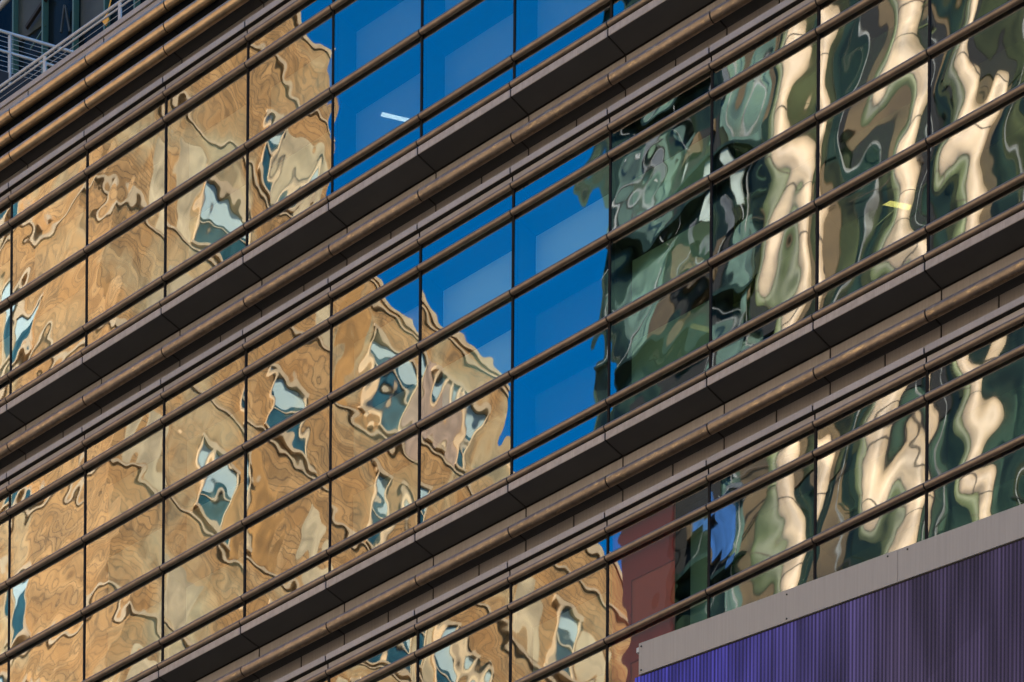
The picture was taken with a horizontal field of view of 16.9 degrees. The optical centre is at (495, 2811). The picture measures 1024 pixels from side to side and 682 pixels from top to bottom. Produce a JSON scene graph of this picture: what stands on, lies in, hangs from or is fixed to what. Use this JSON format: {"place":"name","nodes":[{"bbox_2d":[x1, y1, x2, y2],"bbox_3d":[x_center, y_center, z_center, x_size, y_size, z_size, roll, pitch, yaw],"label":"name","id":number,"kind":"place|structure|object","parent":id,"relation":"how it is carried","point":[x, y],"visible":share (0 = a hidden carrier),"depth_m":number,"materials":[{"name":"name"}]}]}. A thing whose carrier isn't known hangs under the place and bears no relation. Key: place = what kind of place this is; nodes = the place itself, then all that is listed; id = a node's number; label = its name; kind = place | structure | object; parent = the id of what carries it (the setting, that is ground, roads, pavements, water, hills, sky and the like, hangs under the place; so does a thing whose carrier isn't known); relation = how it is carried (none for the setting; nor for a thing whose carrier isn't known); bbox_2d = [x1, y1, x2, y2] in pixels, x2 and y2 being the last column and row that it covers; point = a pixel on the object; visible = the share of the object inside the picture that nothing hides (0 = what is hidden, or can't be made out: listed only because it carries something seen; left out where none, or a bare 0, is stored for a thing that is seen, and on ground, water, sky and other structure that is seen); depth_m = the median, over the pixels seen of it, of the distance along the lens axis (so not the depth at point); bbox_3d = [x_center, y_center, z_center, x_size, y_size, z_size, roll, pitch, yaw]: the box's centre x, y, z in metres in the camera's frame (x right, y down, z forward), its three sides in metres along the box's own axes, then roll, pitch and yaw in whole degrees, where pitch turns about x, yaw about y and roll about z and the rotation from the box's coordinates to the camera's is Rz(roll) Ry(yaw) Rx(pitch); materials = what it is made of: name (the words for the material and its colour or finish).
{"place":"outdoors","nodes":[
{"label":"outdoors","id":0,"kind":"place"},
{"bbox_2d":[0,0,10,10],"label":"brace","id":1,"kind":"object","parent":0,"point":[3,3],"visible":1,"depth_m":52.53,"materials":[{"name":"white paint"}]},
{"bbox_2d":[102,0,111,25],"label":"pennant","id":2,"kind":"object","parent":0,"point":[106,20],"visible":0.72,"depth_m":53.14,"materials":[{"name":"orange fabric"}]},
{"bbox_2d":[0,0,1023,681],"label":"office building","id":3,"kind":"structure","parent":0,"point":[566,340],"depth_m":40.32,"materials":[{"name":"black"}]},
{"bbox_2d":[0,492,8,681],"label":"window","id":4,"kind":"structure","parent":3,"relation":"in","point":[4,522],"depth_m":45.54,"materials":[{"name":"black"}]},
{"bbox_2d":[0,202,10,399],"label":"window","id":5,"kind":"structure","parent":3,"relation":"in","point":[5,235],"depth_m":45.56,"materials":[{"name":"black glass"}]},
{"bbox_2d":[0,70,31,102],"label":"roof terrace","id":6,"kind":"structure","parent":3,"relation":"on","point":[4,76],"depth_m":49.28,"materials":[{"name":"black"}]},
{"bbox_2d":[0,29,73,83],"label":"guardrail","id":7,"kind":"object","parent":6,"relation":"on","point":[9,42],"visible":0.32,"depth_m":49.32,"materials":[{"name":"grey metal"}]},
{"bbox_2d":[7,447,83,681],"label":"window","id":8,"kind":"structure","parent":3,"relation":"in","point":[22,523],"depth_m":44.94,"materials":[{"name":"black"}]},
{"bbox_2d":[9,151,85,394],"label":"window","id":9,"kind":"structure","parent":3,"relation":"in","point":[55,231],"depth_m":44.94,"materials":[{"name":"black glass"}]},
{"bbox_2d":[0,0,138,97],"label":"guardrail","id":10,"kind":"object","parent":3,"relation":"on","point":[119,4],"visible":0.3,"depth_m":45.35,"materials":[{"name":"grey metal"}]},
{"bbox_2d":[0,0,145,78],"bbox_3d":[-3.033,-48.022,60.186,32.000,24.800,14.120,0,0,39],"label":"railing","id":11,"kind":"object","parent":3,"relation":"on","point":[54,22],"depth_m":54.48,"materials":[{"name":"grey metal"}]},
{"bbox_2d":[83,399,162,681],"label":"window","id":12,"kind":"structure","parent":3,"relation":"in","point":[131,548],"depth_m":44.08,"materials":[{"name":"black"}]},
{"bbox_2d":[85,98,164,346],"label":"window","id":13,"kind":"structure","parent":3,"relation":"in","point":[148,151],"depth_m":44.03,"materials":[{"name":"black glass"}]},
{"bbox_2d":[161,350,244,665],"bbox_3d":[-3.515,-28.659,42.953,1.406,3.529,0.421,0,0,39],"label":"window","id":14,"kind":"structure","parent":3,"relation":"in","point":[212,502],"depth_m":43.20,"materials":[{"name":"black"}]},
{"bbox_2d":[164,42,246,297],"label":"window","id":15,"kind":"structure","parent":3,"relation":"in","point":[212,127],"depth_m":43.18,"materials":[{"name":"black"}]},
{"bbox_2d":[243,299,329,623],"bbox_3d":[-2.422,-28.652,42.079,1.406,3.529,0.421,0,0,39],"label":"window","id":16,"kind":"structure","parent":3,"relation":"in","point":[315,349],"depth_m":42.29,"materials":[{"name":"black glass"}]},
{"bbox_2d":[245,0,331,246],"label":"window","id":17,"kind":"structure","parent":3,"relation":"in","point":[298,152],"depth_m":42.30,"materials":[{"name":"black"}]},
{"bbox_2d":[328,631,416,681],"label":"window","id":18,"kind":"structure","parent":3,"relation":"in","point":[406,672],"depth_m":40.98,"materials":[{"name":"black"}]},
{"bbox_2d":[328,246,418,576],"bbox_3d":[-1.328,-28.644,41.206,1.406,3.529,0.421,0,0,39],"label":"window","id":19,"kind":"structure","parent":3,"relation":"in","point":[385,404],"depth_m":41.43,"materials":[{"name":"black glass"}]},
{"bbox_2d":[331,0,420,192],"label":"window","id":20,"kind":"structure","parent":3,"relation":"in","point":[350,17],"depth_m":41.46,"materials":[{"name":"blue glass"}]},
{"bbox_2d":[381,108,413,121],"bbox_3d":[-1.231,-33.905,43.222,0.419,0.059,0.065,0,0,-17],"label":"ceiling lamp","id":21,"kind":"object","parent":3,"relation":"attached to","point":[395,115],"visible":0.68,"depth_m":43.20,"materials":[{"name":"white"}]},
{"bbox_2d":[416,584,508,681],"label":"window","id":22,"kind":"structure","parent":3,"relation":"in","point":[430,666],"depth_m":40.45,"materials":[{"name":"black"}]},
{"bbox_2d":[417,190,511,527],"bbox_3d":[-0.234,-28.637,40.332,1.406,3.529,0.421,0,0,39],"label":"window","id":23,"kind":"structure","parent":3,"relation":"in","point":[478,351],"depth_m":40.54,"materials":[{"name":"blue"}]},
{"bbox_2d":[420,0,512,136],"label":"window","id":24,"kind":"structure","parent":3,"relation":"in","point":[479,16],"depth_m":40.55,"materials":[{"name":"blue glass"}]},
{"bbox_2d":[509,534,605,681],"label":"window","id":25,"kind":"structure","parent":3,"relation":"in","point":[570,617],"depth_m":39.62,"materials":[{"name":"black"}]},
{"bbox_2d":[510,132,608,478],"bbox_3d":[0.860,-28.629,39.458,1.407,3.529,0.421,0,0,39],"label":"window","id":26,"kind":"structure","parent":3,"relation":"in","point":[576,214],"depth_m":39.65,"materials":[{"name":"blue glass"}]},
{"bbox_2d":[513,0,609,78],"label":"window","id":27,"kind":"structure","parent":3,"relation":"in","point":[525,12],"depth_m":39.70,"materials":[{"name":"blue glass"}]},
{"bbox_2d":[610,0,638,17],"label":"window","id":28,"kind":"structure","parent":3,"relation":"in","point":[616,6],"depth_m":38.88,"materials":[{"name":"blue glass"}]},
{"bbox_2d":[605,482,707,681],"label":"window","id":29,"kind":"structure","parent":3,"relation":"in","point":[640,582],"depth_m":38.63,"materials":[{"name":"black"}]},
{"bbox_2d":[607,70,710,429],"bbox_3d":[1.953,-28.622,38.584,1.406,3.529,0.421,0,0,39],"label":"window","id":30,"kind":"structure","parent":3,"relation":"in","point":[674,323],"depth_m":38.78,"materials":[{"name":"green glass"}]},
{"bbox_2d":[707,428,813,618],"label":"window","id":31,"kind":"structure","parent":3,"relation":"in","point":[776,515],"depth_m":37.89,"materials":[{"name":"green"}]},
{"bbox_2d":[709,7,816,372],"bbox_3d":[3.047,-28.614,37.710,1.407,3.529,0.421,0,0,39],"label":"window","id":32,"kind":"structure","parent":3,"relation":"in","point":[778,266],"depth_m":37.90,"materials":[{"name":"beige"}]},
{"bbox_2d":[635,504,1023,681],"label":"led screen","id":33,"kind":"object","parent":3,"relation":"attached to","point":[947,606],"visible":1,"depth_m":35.42,"materials":[{"name":"purple"}]},
{"bbox_2d":[813,371,925,579],"bbox_3d":[4.110,-24.048,36.836,1.407,3.541,0.421,0,0,39],"label":"window","id":34,"kind":"structure","parent":3,"relation":"in","point":[885,461],"depth_m":37.01,"materials":[{"name":"beige glass"}]},
{"bbox_2d":[815,0,927,315],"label":"window","id":35,"kind":"structure","parent":3,"relation":"in","point":[890,117],"depth_m":37.04,"materials":[{"name":"beige"}]},
{"bbox_2d":[925,321,1023,538],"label":"window","id":36,"kind":"structure","parent":3,"relation":"in","point":[984,412],"depth_m":36.22,"materials":[{"name":"green glass"}]},
{"bbox_2d":[926,0,1023,258],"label":"window","id":37,"kind":"structure","parent":3,"relation":"in","point":[982,65],"depth_m":36.23,"materials":[{"name":"beige"}]}
]}

